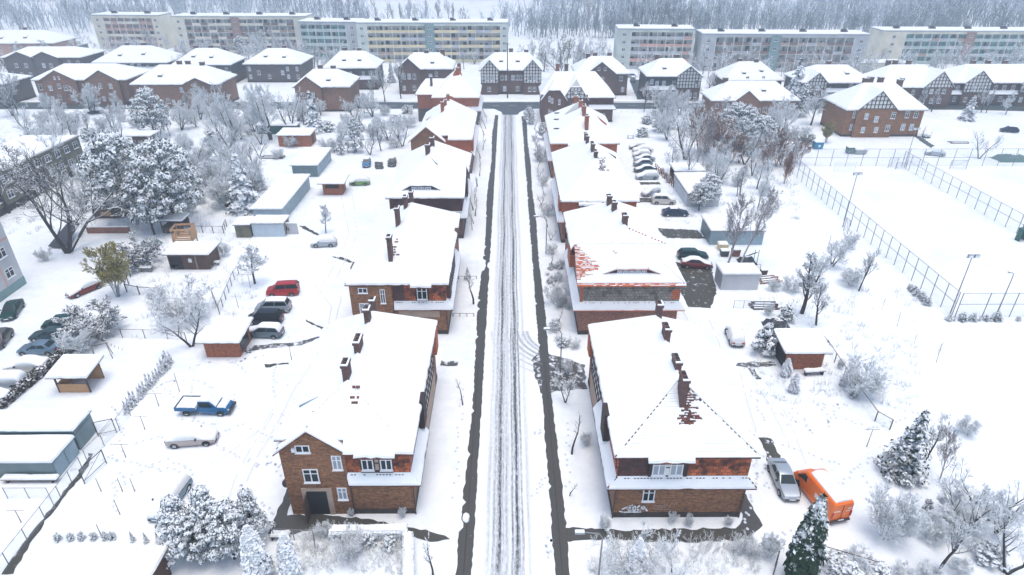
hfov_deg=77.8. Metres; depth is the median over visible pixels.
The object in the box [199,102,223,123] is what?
garden bush
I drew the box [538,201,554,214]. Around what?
shrub
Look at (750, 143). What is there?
bare tree
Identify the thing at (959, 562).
shrub
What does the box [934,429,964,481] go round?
birch tree
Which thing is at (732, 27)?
wood tree
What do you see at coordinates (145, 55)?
brick house
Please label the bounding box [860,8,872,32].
wood tree
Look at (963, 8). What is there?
wood tree
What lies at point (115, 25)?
apartment block
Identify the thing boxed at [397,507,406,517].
shrub
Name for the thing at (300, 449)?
window
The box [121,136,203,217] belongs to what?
conifer
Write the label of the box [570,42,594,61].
bare tree
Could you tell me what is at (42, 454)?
garage row
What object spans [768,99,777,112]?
bare tree
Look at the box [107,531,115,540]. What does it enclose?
round bush
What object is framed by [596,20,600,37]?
wood tree
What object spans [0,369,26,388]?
parked car
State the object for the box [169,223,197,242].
playhouse
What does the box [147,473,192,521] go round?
parked car
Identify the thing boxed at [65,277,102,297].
parked car
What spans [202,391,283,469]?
wheel track
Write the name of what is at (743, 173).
bare tree
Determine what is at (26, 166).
window
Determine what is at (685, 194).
garage door
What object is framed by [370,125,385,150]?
garden bush
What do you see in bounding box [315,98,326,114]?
garden bush
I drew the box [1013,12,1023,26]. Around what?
wood tree
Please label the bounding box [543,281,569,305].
shrub
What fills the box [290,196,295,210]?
garage door
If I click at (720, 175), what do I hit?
shrub
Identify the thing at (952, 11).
wood tree
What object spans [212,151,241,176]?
garden bush
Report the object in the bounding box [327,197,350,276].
wheel track
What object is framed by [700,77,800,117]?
brick house
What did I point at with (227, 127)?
garden bush
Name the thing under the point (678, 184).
garage door
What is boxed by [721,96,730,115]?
bare tree
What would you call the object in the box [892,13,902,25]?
wood tree
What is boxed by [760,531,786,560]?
shrub
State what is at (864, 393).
wire fence
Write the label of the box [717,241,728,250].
toy chest
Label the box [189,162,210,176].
garden bush
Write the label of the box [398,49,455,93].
brick house
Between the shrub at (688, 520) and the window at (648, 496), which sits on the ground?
the shrub at (688, 520)
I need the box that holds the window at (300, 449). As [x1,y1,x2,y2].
[294,445,310,453]
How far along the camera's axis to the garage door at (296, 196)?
116.30 m
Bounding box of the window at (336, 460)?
[331,456,343,470]
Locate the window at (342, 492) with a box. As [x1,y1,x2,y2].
[336,488,348,500]
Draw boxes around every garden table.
[138,265,152,272]
[803,367,825,375]
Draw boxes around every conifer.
[75,131,153,222]
[76,149,124,198]
[120,167,166,234]
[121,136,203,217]
[122,401,128,414]
[124,86,170,136]
[125,397,132,410]
[127,390,137,407]
[129,531,136,542]
[131,390,139,403]
[135,386,143,400]
[138,383,145,396]
[140,381,147,391]
[142,532,149,543]
[143,374,151,389]
[147,373,155,386]
[151,370,157,382]
[153,494,196,568]
[154,368,159,378]
[156,363,163,376]
[158,357,167,373]
[161,353,171,369]
[162,350,171,365]
[166,509,214,564]
[167,351,173,363]
[168,145,203,199]
[185,484,227,561]
[194,496,253,560]
[200,171,208,188]
[225,153,259,217]
[232,36,247,54]
[236,487,275,541]
[238,524,274,574]
[255,162,268,190]
[275,531,302,574]
[303,90,327,133]
[335,136,344,154]
[344,117,364,151]
[387,60,397,82]
[465,267,470,280]
[523,107,535,120]
[537,122,545,136]
[565,0,579,26]
[624,537,648,574]
[688,181,713,209]
[695,173,722,201]
[720,101,752,132]
[733,105,759,133]
[744,114,778,151]
[780,358,792,377]
[782,492,829,574]
[785,56,804,95]
[788,373,800,393]
[795,84,811,115]
[873,410,932,491]
[909,285,919,292]
[912,289,920,296]
[923,297,932,305]
[945,314,953,320]
[958,95,976,121]
[958,312,967,321]
[969,313,978,321]
[981,314,988,321]
[993,311,1003,321]
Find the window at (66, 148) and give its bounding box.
[63,145,70,153]
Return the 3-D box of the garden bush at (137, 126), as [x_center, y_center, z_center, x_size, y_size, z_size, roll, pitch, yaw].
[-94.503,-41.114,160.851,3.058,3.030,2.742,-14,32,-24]
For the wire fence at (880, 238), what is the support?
on the ground
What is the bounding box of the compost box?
[760,268,767,274]
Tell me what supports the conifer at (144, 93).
on the ground
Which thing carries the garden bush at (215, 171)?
on the ground
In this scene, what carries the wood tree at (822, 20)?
on the ground
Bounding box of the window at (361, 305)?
[359,303,368,313]
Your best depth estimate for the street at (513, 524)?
66.61 m
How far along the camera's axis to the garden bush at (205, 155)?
126.65 m
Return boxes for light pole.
[842,172,862,226]
[904,128,920,166]
[949,254,980,313]
[996,271,1013,313]
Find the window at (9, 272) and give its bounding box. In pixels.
[4,266,16,279]
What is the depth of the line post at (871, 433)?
60.20 m
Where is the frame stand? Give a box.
[773,551,779,574]
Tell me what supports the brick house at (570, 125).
on the ground
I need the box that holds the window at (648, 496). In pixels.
[641,490,655,502]
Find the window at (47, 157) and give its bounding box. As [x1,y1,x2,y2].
[44,154,51,162]
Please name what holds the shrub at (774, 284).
on the ground
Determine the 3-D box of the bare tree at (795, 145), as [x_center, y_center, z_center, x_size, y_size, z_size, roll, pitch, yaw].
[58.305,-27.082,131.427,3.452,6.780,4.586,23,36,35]
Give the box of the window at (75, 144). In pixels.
[72,141,78,149]
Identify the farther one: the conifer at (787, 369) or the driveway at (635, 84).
the driveway at (635, 84)
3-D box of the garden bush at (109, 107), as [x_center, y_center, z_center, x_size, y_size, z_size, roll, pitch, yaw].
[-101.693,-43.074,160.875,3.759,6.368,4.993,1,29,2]
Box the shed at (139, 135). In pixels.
[126,130,159,145]
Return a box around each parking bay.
[639,182,659,184]
[639,198,650,201]
[658,228,704,238]
[676,262,716,307]
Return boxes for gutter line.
[463,362,562,574]
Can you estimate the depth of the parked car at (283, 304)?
82.46 m
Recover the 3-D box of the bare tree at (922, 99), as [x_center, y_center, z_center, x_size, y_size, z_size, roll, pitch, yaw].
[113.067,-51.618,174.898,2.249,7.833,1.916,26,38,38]
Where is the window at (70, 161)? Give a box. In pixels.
[68,158,73,166]
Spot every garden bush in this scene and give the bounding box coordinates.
[4,102,29,128]
[15,116,40,134]
[30,123,41,134]
[31,111,50,120]
[35,118,64,134]
[38,115,50,130]
[38,117,68,134]
[41,110,49,121]
[45,159,78,187]
[48,99,67,125]
[50,166,83,188]
[60,111,75,134]
[63,190,85,207]
[66,122,78,129]
[67,184,90,200]
[68,109,83,124]
[70,127,78,134]
[79,109,91,127]
[80,127,90,141]
[83,127,111,138]
[88,127,99,139]
[89,124,121,134]
[91,116,108,126]
[95,118,108,132]
[99,103,116,129]
[101,105,118,127]
[109,115,124,136]
[110,91,120,107]
[111,105,125,115]
[115,113,126,121]
[125,117,135,126]
[132,121,141,129]
[146,131,170,142]
[147,115,165,138]
[158,114,172,134]
[170,100,192,129]
[170,113,190,128]
[173,132,192,150]
[176,132,188,141]
[176,137,209,156]
[182,202,197,212]
[186,110,198,126]
[186,153,200,168]
[187,138,193,146]
[187,190,206,203]
[189,92,208,119]
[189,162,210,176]
[191,91,210,113]
[194,148,211,159]
[194,156,218,178]
[196,146,212,160]
[196,153,209,165]
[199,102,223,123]
[199,157,228,189]
[202,119,217,131]
[202,176,230,207]
[203,130,220,145]
[203,134,224,160]
[204,116,248,146]
[204,161,214,182]
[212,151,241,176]
[213,137,249,164]
[213,166,235,204]
[219,142,249,173]
[222,161,258,189]
[225,121,247,138]
[226,128,239,149]
[238,151,264,172]
[239,156,261,188]
[242,106,262,131]
[244,145,253,162]
[247,138,268,155]
[248,120,265,144]
[271,148,284,157]
[280,95,292,120]
[282,134,300,145]
[290,97,307,120]
[298,100,308,123]
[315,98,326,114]
[316,137,336,150]
[320,120,335,131]
[332,118,350,139]
[336,124,345,137]
[339,94,364,119]
[339,113,350,122]
[351,107,367,119]
[355,91,380,116]
[355,132,378,154]
[356,120,365,131]
[365,120,378,139]
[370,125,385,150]
[372,116,399,140]
[380,104,390,114]
[384,136,401,147]
[387,119,412,145]
[389,114,401,125]
[393,117,406,135]
[401,104,413,113]
[401,114,416,125]
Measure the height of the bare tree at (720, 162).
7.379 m
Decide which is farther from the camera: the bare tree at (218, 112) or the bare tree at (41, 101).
the bare tree at (41, 101)
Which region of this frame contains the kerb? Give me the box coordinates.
[18,101,701,102]
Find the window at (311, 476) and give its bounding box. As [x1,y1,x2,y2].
[302,469,320,483]
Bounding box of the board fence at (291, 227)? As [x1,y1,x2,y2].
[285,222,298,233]
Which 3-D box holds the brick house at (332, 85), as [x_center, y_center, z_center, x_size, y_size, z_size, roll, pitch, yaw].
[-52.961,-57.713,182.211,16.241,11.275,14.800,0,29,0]
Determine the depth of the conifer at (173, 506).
47.79 m
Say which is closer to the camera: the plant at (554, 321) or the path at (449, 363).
the path at (449, 363)
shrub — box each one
[32,247,52,259]
[50,294,127,339]
[51,323,95,352]
[109,231,161,270]
[144,283,167,302]
[148,273,217,323]
[217,241,229,255]
[314,519,331,537]
[328,519,364,562]
[346,507,353,515]
[359,533,377,549]
[379,534,396,552]
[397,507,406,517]
[533,150,546,160]
[536,174,548,184]
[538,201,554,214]
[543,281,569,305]
[546,243,557,253]
[559,358,573,372]
[580,431,592,445]
[599,513,611,528]
[603,520,671,574]
[668,510,680,522]
[685,513,693,525]
[702,158,713,170]
[718,166,730,177]
[723,515,734,525]
[728,531,748,554]
[731,176,744,186]
[739,167,748,176]
[741,531,768,559]
[751,323,778,356]
[758,181,772,194]
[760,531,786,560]
[763,303,774,314]
[768,278,783,290]
[776,304,797,321]
[782,274,800,290]
[790,124,813,138]
[800,134,815,146]
[818,561,833,574]
[820,549,848,574]
[827,554,866,574]
[837,358,845,368]
[839,350,895,397]
[840,230,860,247]
[840,266,865,285]
[842,540,876,574]
[849,389,859,398]
[863,479,933,545]
[864,557,891,574]
[893,557,919,574]
[898,469,918,486]
[915,558,945,574]
[918,509,953,543]
[922,498,933,512]
[933,487,996,542]
[948,555,974,574]
[955,413,982,435]
[972,539,1012,571]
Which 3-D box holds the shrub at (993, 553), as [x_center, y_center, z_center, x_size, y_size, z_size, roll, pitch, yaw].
[37.503,20.858,49.679,2.674,1.678,2.540,4,29,7]
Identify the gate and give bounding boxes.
[78,449,106,483]
[92,418,116,436]
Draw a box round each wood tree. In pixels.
[363,6,369,18]
[459,6,469,18]
[514,10,520,36]
[526,18,532,38]
[527,9,537,36]
[537,14,546,37]
[543,8,552,36]
[550,8,556,38]
[553,13,561,38]
[570,20,575,36]
[580,14,591,36]
[591,12,598,31]
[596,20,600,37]
[600,9,611,37]
[602,8,614,37]
[605,16,615,37]
[609,10,619,34]
[618,13,625,23]
[624,8,633,23]
[641,13,651,23]
[656,10,662,24]
[665,13,675,24]
[675,10,680,23]
[693,11,700,32]
[700,8,711,28]
[705,12,711,27]
[708,16,721,28]
[712,5,718,23]
[712,16,724,28]
[725,8,735,28]
[731,19,739,28]
[738,12,744,28]
[744,10,753,28]
[748,12,754,28]
[751,9,757,28]
[759,10,766,25]
[767,16,776,29]
[768,6,775,29]
[768,9,779,29]
[771,13,777,29]
[776,11,790,29]
[785,20,795,29]
[788,10,796,29]
[792,8,799,27]
[796,10,802,29]
[799,15,811,28]
[804,10,812,29]
[809,13,815,29]
[814,6,828,29]
[815,17,820,29]
[831,13,838,29]
[847,4,860,29]
[849,10,864,27]
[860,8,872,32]
[861,7,875,31]
[880,10,893,26]
[891,7,904,26]
[892,12,908,26]
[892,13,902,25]
[900,12,912,26]
[911,12,917,26]
[918,4,933,26]
[921,9,929,26]
[928,9,947,26]
[931,11,943,26]
[940,4,948,25]
[944,14,957,26]
[945,4,958,25]
[950,7,966,26]
[955,10,963,26]
[978,7,989,26]
[982,8,992,26]
[993,10,1003,25]
[1007,8,1018,26]
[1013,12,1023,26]
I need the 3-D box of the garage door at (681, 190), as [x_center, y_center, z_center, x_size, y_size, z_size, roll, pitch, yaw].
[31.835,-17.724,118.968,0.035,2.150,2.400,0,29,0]
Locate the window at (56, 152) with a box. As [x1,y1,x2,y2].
[54,149,60,158]
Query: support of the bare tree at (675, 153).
on the ground
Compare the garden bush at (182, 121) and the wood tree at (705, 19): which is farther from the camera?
the wood tree at (705, 19)
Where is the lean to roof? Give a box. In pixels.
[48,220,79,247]
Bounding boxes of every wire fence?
[0,457,82,565]
[2,487,54,505]
[82,403,130,461]
[92,328,186,340]
[123,259,155,294]
[180,220,226,232]
[211,269,238,314]
[271,528,315,547]
[655,163,673,187]
[784,150,960,314]
[800,149,1023,165]
[826,546,879,562]
[827,340,893,429]
[901,151,1023,233]
[954,293,1019,316]
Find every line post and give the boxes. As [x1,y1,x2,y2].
[6,510,23,522]
[865,429,879,446]
[889,464,903,482]
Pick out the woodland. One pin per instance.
(643, 8)
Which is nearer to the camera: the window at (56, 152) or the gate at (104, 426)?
the gate at (104, 426)
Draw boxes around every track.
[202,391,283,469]
[226,384,289,499]
[242,384,297,488]
[264,363,288,366]
[297,284,332,383]
[306,320,322,328]
[318,277,342,319]
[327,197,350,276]
[333,256,351,262]
[336,192,358,276]
[681,311,689,319]
[692,319,708,348]
[708,320,720,345]
[738,373,758,436]
[751,375,790,444]
[762,379,807,463]
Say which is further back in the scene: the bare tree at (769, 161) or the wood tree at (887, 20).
the wood tree at (887, 20)
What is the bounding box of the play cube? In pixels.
[731,247,740,256]
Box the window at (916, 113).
[913,111,918,117]
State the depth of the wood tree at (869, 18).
311.67 m
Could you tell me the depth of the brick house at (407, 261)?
76.76 m
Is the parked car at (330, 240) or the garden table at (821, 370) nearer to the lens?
the garden table at (821, 370)
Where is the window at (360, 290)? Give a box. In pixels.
[358,288,367,293]
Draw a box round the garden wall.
[86,226,130,233]
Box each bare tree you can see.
[0,72,20,115]
[0,140,160,253]
[0,166,17,213]
[6,89,18,114]
[32,121,65,156]
[37,92,51,110]
[40,94,54,113]
[68,84,100,114]
[80,83,99,114]
[108,93,122,107]
[125,36,140,44]
[138,25,149,42]
[144,33,156,45]
[146,298,212,346]
[161,33,170,48]
[176,37,190,53]
[182,90,189,112]
[187,82,204,95]
[194,82,222,114]
[206,93,243,139]
[235,244,269,283]
[237,83,280,139]
[243,34,257,54]
[248,28,265,50]
[250,43,273,55]
[269,87,304,123]
[280,35,292,48]
[308,44,320,68]
[319,40,344,59]
[320,56,329,65]
[320,203,331,232]
[367,71,376,99]
[373,66,391,101]
[387,5,394,18]
[392,61,405,98]
[412,3,417,16]
[422,532,434,574]
[435,0,440,17]
[443,0,452,18]
[455,378,462,404]
[460,52,465,67]
[466,275,474,303]
[468,49,479,63]
[527,40,535,54]
[534,137,543,159]
[536,32,576,70]
[536,193,546,204]
[539,46,553,71]
[553,369,576,402]
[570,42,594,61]
[571,411,581,454]
[584,0,595,22]
[631,0,636,21]
[640,82,650,111]
[649,84,672,113]
[650,106,673,131]
[654,525,690,574]
[656,113,676,139]
[660,0,669,22]
[661,92,680,114]
[664,89,681,112]
[664,138,681,164]
[666,0,672,19]
[667,101,685,121]
[667,107,713,159]
[671,89,690,113]
[678,99,704,122]
[680,139,700,169]
[681,105,720,151]
[688,0,692,21]
[694,113,741,159]
[695,143,704,161]
[706,71,716,87]
[707,147,741,181]
[714,140,732,160]
[720,130,750,161]
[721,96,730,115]
[728,128,767,164]
[733,171,745,195]
[734,131,752,162]
[734,167,751,193]
[736,116,766,134]
[739,129,766,156]
[746,144,765,175]
[752,159,772,188]
[754,132,779,164]
[757,183,767,207]
[759,132,788,167]
[762,100,788,130]
[762,152,775,183]
[767,127,781,157]
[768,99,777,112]
[769,107,790,130]
[771,127,792,165]
[777,145,789,164]
[780,92,803,130]
[782,152,794,182]
[783,121,791,136]
[785,140,804,166]
[786,137,811,162]
[794,251,822,313]
[802,85,830,124]
[805,251,832,282]
[807,277,835,325]
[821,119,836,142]
[822,235,856,266]
[858,248,881,290]
[861,64,871,73]
[881,45,891,58]
[918,86,928,102]
[924,413,956,462]
[931,89,940,111]
[935,460,1006,534]
[939,515,986,568]
[943,457,1023,523]
[971,130,1004,158]
[979,90,990,112]
[980,482,1023,538]
[985,497,1023,574]
[986,89,994,112]
[1001,91,1015,114]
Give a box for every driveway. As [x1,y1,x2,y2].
[245,336,318,352]
[531,351,586,392]
[629,80,643,98]
[736,361,775,378]
[759,437,780,460]
[914,136,934,147]
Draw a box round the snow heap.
[462,513,469,522]
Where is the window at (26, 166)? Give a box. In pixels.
[23,163,30,172]
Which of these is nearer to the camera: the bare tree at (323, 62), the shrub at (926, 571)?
the shrub at (926, 571)
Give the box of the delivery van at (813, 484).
[793,468,853,523]
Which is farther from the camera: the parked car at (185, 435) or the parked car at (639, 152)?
the parked car at (639, 152)
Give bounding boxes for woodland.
[0,0,1023,35]
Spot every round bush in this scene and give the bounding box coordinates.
[52,532,61,542]
[65,532,73,541]
[77,531,86,541]
[88,532,97,540]
[101,531,108,540]
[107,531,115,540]
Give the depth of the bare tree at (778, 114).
152.94 m
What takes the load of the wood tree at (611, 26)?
on the ground
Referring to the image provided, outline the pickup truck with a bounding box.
[173,393,235,416]
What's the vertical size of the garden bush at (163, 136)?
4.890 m
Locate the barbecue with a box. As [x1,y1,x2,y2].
[720,248,729,256]
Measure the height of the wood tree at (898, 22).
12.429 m
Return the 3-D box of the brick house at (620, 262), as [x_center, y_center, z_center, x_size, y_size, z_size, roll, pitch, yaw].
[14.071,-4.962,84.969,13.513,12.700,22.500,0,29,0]
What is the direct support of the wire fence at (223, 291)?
on the ground
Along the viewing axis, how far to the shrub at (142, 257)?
93.42 m
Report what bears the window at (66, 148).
in the apartment block at (70, 152)
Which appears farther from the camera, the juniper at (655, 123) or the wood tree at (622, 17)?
the wood tree at (622, 17)
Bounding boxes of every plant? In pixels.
[547,322,559,331]
[549,319,560,327]
[553,273,562,280]
[554,261,561,268]
[555,299,564,306]
[557,337,569,347]
[569,336,580,347]
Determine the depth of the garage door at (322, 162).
133.29 m
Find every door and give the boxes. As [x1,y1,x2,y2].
[53,452,68,475]
[64,440,78,463]
[76,418,95,447]
[281,206,286,214]
[286,201,291,214]
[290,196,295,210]
[294,191,299,205]
[298,186,302,200]
[302,183,306,196]
[302,494,310,523]
[305,178,309,191]
[317,163,321,175]
[321,159,324,170]
[324,155,327,167]
[327,152,331,163]
[674,177,677,189]
[676,182,680,194]
[680,186,683,200]
[683,190,687,203]
[701,221,710,242]
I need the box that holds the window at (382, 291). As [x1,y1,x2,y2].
[379,289,386,303]
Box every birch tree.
[700,112,716,164]
[722,192,755,262]
[740,186,783,262]
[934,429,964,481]
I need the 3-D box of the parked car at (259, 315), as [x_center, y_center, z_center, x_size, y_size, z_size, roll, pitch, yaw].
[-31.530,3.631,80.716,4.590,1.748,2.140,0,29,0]
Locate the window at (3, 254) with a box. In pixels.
[0,246,7,260]
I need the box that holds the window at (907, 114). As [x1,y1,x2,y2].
[905,111,910,117]
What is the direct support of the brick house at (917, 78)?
on the ground
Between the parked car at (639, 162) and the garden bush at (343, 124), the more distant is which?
the garden bush at (343, 124)
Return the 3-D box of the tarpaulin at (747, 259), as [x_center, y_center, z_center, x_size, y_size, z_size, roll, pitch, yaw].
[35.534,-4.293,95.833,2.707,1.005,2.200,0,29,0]
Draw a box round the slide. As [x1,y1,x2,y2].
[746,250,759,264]
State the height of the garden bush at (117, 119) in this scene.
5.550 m
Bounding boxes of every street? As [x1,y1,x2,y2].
[0,102,1023,114]
[473,112,554,574]
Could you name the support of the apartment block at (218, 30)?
on the ground
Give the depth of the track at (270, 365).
72.99 m
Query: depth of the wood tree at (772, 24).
308.34 m
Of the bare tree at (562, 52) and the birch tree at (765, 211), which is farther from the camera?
the bare tree at (562, 52)
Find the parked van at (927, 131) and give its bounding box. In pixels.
[922,126,932,137]
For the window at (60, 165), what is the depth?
127.13 m
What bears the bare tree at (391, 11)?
on the ground
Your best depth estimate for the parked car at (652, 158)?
138.61 m
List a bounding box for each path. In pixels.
[2,453,92,573]
[268,489,448,541]
[299,225,318,234]
[440,360,457,365]
[566,494,762,542]
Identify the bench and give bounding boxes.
[0,474,59,483]
[269,530,290,540]
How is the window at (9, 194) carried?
in the apartment block at (70, 152)
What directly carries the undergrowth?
on the ground
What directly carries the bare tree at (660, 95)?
on the ground
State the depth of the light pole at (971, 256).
79.61 m
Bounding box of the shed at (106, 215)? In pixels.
[87,193,128,217]
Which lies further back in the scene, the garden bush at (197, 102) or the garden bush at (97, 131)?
the garden bush at (197, 102)
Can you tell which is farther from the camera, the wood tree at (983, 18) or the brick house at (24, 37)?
the wood tree at (983, 18)
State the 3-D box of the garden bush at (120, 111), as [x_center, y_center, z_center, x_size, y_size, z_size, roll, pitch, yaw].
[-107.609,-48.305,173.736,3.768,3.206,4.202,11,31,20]
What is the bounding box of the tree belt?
[0,26,1023,77]
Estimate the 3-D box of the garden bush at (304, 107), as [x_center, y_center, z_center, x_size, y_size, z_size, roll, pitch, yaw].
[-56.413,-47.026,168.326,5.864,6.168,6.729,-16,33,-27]
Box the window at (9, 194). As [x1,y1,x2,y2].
[6,189,14,198]
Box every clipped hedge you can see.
[0,341,83,408]
[328,523,408,541]
[401,531,415,574]
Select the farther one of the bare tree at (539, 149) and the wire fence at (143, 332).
the bare tree at (539, 149)
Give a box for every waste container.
[812,140,824,148]
[845,146,854,153]
[854,147,867,153]
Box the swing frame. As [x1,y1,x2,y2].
[91,342,118,358]
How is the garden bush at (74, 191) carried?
on the ground
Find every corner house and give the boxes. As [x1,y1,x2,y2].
[415,62,482,124]
[538,63,615,121]
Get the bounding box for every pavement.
[21,99,701,101]
[455,115,497,574]
[522,116,569,574]
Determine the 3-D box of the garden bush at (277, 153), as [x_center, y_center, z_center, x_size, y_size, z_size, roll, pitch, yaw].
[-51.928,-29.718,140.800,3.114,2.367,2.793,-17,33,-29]
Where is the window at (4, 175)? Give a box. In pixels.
[0,174,9,183]
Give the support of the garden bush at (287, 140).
on the ground
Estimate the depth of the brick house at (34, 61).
216.98 m
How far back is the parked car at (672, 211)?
111.33 m
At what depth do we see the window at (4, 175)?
112.54 m
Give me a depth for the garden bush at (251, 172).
115.59 m
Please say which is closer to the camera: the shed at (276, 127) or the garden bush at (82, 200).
the garden bush at (82, 200)
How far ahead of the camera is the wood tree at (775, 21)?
306.10 m
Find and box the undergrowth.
[0,111,921,574]
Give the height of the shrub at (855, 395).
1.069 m
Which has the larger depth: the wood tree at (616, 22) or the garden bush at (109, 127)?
the wood tree at (616, 22)
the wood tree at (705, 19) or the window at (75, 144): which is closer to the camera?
the window at (75, 144)
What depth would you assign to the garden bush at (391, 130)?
147.59 m
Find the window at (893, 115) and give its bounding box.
[890,112,895,118]
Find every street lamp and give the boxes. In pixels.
[534,215,546,253]
[544,327,561,372]
[575,529,602,574]
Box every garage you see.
[78,43,88,47]
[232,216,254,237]
[249,215,289,236]
[700,214,765,244]
[714,263,761,289]
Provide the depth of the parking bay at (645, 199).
119.02 m
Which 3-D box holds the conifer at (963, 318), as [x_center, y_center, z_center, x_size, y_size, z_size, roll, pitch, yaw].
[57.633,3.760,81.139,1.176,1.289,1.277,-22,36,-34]
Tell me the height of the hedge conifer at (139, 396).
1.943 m
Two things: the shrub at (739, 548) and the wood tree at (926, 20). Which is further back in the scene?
the wood tree at (926, 20)
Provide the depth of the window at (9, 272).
87.07 m
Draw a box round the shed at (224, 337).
[195,317,253,356]
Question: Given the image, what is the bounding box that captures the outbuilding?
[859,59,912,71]
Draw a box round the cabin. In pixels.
[162,241,220,269]
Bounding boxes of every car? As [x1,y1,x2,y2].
[0,298,24,320]
[0,327,13,348]
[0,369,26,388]
[0,387,10,401]
[2,354,48,371]
[16,339,60,355]
[28,326,64,341]
[40,313,75,328]
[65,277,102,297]
[87,107,103,113]
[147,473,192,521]
[164,425,219,448]
[247,308,283,325]
[249,322,284,339]
[254,296,291,312]
[266,280,299,296]
[310,234,336,247]
[349,175,369,185]
[362,156,370,166]
[375,162,383,168]
[388,156,396,165]
[629,141,645,148]
[630,76,635,81]
[632,144,652,151]
[632,149,650,156]
[633,153,655,161]
[633,158,652,166]
[633,164,656,172]
[635,170,658,179]
[640,184,660,196]
[651,193,675,204]
[661,206,688,216]
[676,247,708,258]
[680,256,712,269]
[725,325,744,346]
[767,458,800,500]
[924,147,945,156]
[999,125,1019,132]
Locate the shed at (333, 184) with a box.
[317,173,349,194]
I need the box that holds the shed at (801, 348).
[773,328,832,368]
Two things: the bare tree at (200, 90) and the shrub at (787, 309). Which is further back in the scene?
the bare tree at (200, 90)
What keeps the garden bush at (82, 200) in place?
on the ground
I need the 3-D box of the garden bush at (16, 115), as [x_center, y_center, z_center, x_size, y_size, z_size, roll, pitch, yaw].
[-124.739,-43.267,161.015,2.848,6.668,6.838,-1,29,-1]
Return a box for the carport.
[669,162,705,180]
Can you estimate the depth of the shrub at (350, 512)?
53.64 m
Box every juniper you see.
[636,127,650,137]
[641,114,652,124]
[651,118,663,130]
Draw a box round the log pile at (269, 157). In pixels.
[259,155,285,158]
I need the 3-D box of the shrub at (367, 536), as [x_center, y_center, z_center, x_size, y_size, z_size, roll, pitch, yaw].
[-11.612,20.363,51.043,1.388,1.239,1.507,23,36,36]
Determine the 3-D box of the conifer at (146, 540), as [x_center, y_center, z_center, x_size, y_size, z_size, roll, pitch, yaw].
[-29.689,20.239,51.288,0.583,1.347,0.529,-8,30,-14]
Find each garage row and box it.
[0,409,96,449]
[0,434,79,477]
[250,174,309,215]
[289,147,331,176]
[673,172,720,206]
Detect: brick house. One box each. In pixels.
[0,27,77,65]
[0,46,105,78]
[0,72,36,104]
[30,63,150,104]
[91,42,182,68]
[129,60,239,108]
[172,45,246,82]
[242,45,313,81]
[272,296,437,523]
[292,64,359,111]
[323,47,383,89]
[344,189,460,333]
[385,136,471,237]
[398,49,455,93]
[408,93,478,172]
[479,48,543,94]
[543,95,619,177]
[550,132,639,242]
[563,193,686,334]
[571,52,629,94]
[587,300,760,517]
[638,54,703,100]
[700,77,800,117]
[712,58,784,85]
[783,60,866,103]
[820,76,928,136]
[864,60,954,107]
[942,60,1023,105]
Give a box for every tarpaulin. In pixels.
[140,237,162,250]
[736,256,755,264]
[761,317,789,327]
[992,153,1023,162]
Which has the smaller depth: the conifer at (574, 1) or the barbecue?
the barbecue
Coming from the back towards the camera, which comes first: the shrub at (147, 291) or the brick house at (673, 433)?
the shrub at (147, 291)
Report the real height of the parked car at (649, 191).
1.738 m
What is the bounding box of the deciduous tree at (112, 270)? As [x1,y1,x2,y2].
[79,240,130,296]
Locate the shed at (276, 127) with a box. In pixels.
[254,121,300,133]
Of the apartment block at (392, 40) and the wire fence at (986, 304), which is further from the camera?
the apartment block at (392, 40)
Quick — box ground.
[0,0,1023,574]
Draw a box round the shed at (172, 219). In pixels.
[158,213,190,232]
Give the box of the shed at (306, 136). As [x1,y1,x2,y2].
[276,127,316,146]
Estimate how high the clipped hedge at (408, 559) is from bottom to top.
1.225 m
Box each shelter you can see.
[45,354,104,392]
[1014,227,1023,241]
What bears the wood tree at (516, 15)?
on the ground
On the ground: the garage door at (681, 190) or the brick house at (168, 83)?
the brick house at (168, 83)
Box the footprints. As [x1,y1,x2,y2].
[70,351,941,558]
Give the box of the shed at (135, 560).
[96,545,171,574]
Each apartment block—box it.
[0,135,82,216]
[0,222,26,301]
[90,11,177,48]
[171,12,312,52]
[297,17,364,59]
[356,18,507,62]
[613,23,695,68]
[692,28,869,71]
[864,25,1023,63]
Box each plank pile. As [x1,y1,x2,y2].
[748,300,781,309]
[759,275,782,283]
[947,141,968,143]
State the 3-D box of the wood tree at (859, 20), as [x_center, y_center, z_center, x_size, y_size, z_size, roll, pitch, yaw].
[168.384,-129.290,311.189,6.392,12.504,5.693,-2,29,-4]
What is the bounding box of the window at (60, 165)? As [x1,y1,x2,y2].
[59,163,66,171]
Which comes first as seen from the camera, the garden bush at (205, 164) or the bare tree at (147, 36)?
the garden bush at (205, 164)
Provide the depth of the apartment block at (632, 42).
233.71 m
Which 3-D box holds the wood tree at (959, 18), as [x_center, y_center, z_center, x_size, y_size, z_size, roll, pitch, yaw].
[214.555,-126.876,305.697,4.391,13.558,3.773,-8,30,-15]
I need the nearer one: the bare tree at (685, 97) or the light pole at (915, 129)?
the light pole at (915, 129)
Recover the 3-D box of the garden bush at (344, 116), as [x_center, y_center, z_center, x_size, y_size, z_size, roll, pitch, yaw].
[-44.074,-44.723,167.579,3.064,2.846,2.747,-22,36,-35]
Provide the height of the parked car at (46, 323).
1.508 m
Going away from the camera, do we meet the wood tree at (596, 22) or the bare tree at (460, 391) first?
the bare tree at (460, 391)
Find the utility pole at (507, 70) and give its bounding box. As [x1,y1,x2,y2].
[507,43,507,97]
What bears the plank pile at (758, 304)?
on the ground
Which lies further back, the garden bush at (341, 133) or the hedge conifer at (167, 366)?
the garden bush at (341, 133)
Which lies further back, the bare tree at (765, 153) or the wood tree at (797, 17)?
the wood tree at (797, 17)

